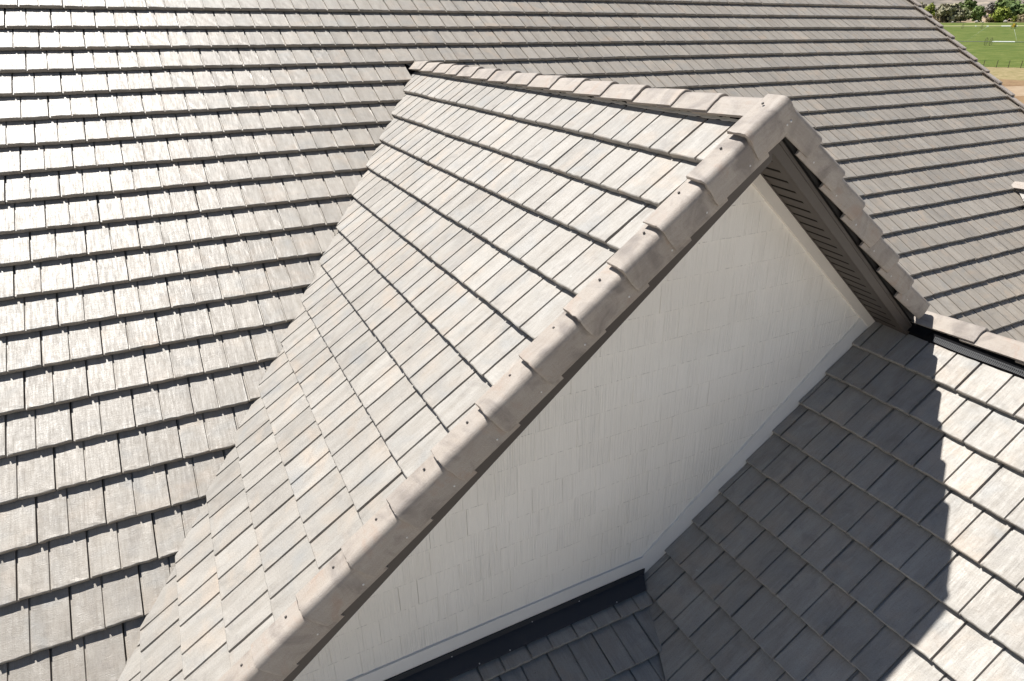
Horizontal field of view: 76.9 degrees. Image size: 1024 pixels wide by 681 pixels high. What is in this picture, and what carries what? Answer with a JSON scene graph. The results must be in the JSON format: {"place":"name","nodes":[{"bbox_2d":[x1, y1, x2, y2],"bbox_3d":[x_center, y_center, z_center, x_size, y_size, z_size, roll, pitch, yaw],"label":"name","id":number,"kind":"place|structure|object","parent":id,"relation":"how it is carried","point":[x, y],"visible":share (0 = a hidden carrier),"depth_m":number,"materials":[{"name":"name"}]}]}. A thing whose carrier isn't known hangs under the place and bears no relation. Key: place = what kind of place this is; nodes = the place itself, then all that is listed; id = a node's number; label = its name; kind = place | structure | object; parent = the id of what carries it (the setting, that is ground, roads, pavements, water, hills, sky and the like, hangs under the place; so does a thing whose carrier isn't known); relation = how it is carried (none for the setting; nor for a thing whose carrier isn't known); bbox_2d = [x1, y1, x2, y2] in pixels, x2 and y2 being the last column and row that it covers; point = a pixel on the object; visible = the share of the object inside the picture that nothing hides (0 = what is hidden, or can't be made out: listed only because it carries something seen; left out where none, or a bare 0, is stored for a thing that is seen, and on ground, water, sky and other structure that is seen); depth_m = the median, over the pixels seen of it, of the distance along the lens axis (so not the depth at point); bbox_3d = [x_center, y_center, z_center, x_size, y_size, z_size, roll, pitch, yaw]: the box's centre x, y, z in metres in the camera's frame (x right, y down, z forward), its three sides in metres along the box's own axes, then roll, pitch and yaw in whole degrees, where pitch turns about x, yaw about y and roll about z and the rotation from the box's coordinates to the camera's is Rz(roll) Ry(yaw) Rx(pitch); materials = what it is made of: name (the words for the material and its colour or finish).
{"place":"outdoors","nodes":[
{"label":"outdoors","id":0,"kind":"place"},
{"bbox_2d":[0,0,1023,680],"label":"house","id":1,"kind":"structure","parent":0,"point":[510,340],"depth_m":4.70,"materials":[{"name":"grey tile"}]},
{"bbox_2d":[916,0,1023,11],"bbox_3d":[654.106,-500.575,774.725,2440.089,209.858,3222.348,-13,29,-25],"label":"hills","id":2,"kind":"structure","parent":0,"point":[937,3],"depth_m":432.12,"materials":[{"name":"green plant"}]},
{"bbox_2d":[932,12,1023,95],"bbox_3d":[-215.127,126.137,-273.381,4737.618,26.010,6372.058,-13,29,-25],"label":"ground","id":3,"kind":"structure","parent":0,"point":[1017,90],"depth_m":82.11,"materials":[{"name":"beige soil"}]},
{"bbox_2d":[924,2,935,16],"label":"tree","id":4,"kind":"object","parent":3,"relation":"on","point":[930,8],"visible":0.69,"depth_m":271.62,"materials":[{"name":"green plant"}]},
{"bbox_2d":[934,3,965,22],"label":"bush","id":5,"kind":"object","parent":3,"relation":"on","point":[950,12],"visible":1,"depth_m":264.83,"materials":[{"name":"green plant"}]},
{"bbox_2d":[958,6,972,21],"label":"bush","id":6,"kind":"object","parent":3,"relation":"on","point":[967,14],"visible":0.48,"depth_m":265.19,"materials":[{"name":"green plant"}]},
{"bbox_2d":[959,0,977,20],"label":"tree","id":7,"kind":"object","parent":3,"relation":"on","point":[970,4],"visible":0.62,"depth_m":275.56,"materials":[{"name":"green plant"}]},
{"bbox_2d":[970,5,986,21],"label":"tree","id":8,"kind":"object","parent":3,"relation":"on","point":[978,12],"visible":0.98,"depth_m":261.52,"materials":[{"name":"green plant"}]},
{"bbox_2d":[983,2,995,17],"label":"tree","id":9,"kind":"object","parent":3,"relation":"on","point":[989,8],"visible":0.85,"depth_m":268.33,"materials":[{"name":"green plant"}]},
{"bbox_2d":[985,17,997,22],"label":"bush","id":10,"kind":"object","parent":3,"relation":"on","point":[988,19],"visible":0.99,"depth_m":257.85,"materials":[{"name":"green plant"}]},
{"bbox_2d":[988,6,1011,21],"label":"bush","id":11,"kind":"object","parent":3,"relation":"on","point":[1001,14],"visible":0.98,"depth_m":255.36,"materials":[{"name":"green plant"}]},
{"bbox_2d":[986,67,1023,79],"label":"field edge","id":12,"kind":"object","parent":3,"relation":"on","point":[1011,73],"visible":0.05,"depth_m":94.76,"materials":[{"name":"beige soil"}]},
{"bbox_2d":[994,0,1023,20],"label":"tree","id":13,"kind":"object","parent":3,"relation":"on","point":[1012,5],"visible":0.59,"depth_m":261.35,"materials":[{"name":"green plant"}]},
{"bbox_2d":[1010,15,1019,21],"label":"bush","id":14,"kind":"object","parent":3,"relation":"on","point":[1014,18],"visible":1,"depth_m":253.65,"materials":[{"name":"green plant"}]},
{"bbox_2d":[1014,14,1023,22],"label":"bush","id":15,"kind":"object","parent":3,"relation":"on","point":[1021,19],"visible":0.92,"depth_m":252.05,"materials":[{"name":"green plant"}]},
{"bbox_2d":[1016,3,1023,15],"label":"tree","id":16,"kind":"object","parent":3,"relation":"on","point":[1022,10],"visible":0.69,"depth_m":259.28,"materials":[{"name":"green plant"}]},
{"bbox_2d":[940,23,1023,67],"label":"field","id":17,"kind":"structure","parent":0,"point":[1000,53],"depth_m":157.34,"materials":[{"name":"green plant"}]},
{"bbox_2d":[944,23,1017,28],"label":"irrigation line","id":18,"kind":"object","parent":17,"relation":"on","point":[1014,25],"visible":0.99,"depth_m":215.95,"materials":[{"name":"metal"}]},
{"bbox_2d":[941,22,1023,22],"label":"dry strip","id":19,"kind":"object","parent":17,"relation":"on","point":[984,22],"depth_m":259.31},
{"bbox_2d":[936,17,945,22],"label":"bush","id":20,"kind":"object","parent":19,"relation":"on","point":[941,19],"visible":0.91,"depth_m":267.35,"materials":[{"name":"green plant"}]},
{"bbox_2d":[958,39,1014,45],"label":"irrigation line","id":21,"kind":"object","parent":17,"relation":"on","point":[990,41],"visible":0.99,"depth_m":147.25,"materials":[{"name":"metal"}]},
{"bbox_2d":[965,25,1023,25],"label":"field band","id":22,"kind":"object","parent":17,"relation":"on","point":[993,25],"depth_m":234.15,"materials":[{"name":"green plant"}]},
{"bbox_2d":[999,79,1023,103],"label":"bank","id":23,"kind":"structure","parent":0,"point":[1006,82],"depth_m":85.69,"materials":[{"name":"beige soil"}]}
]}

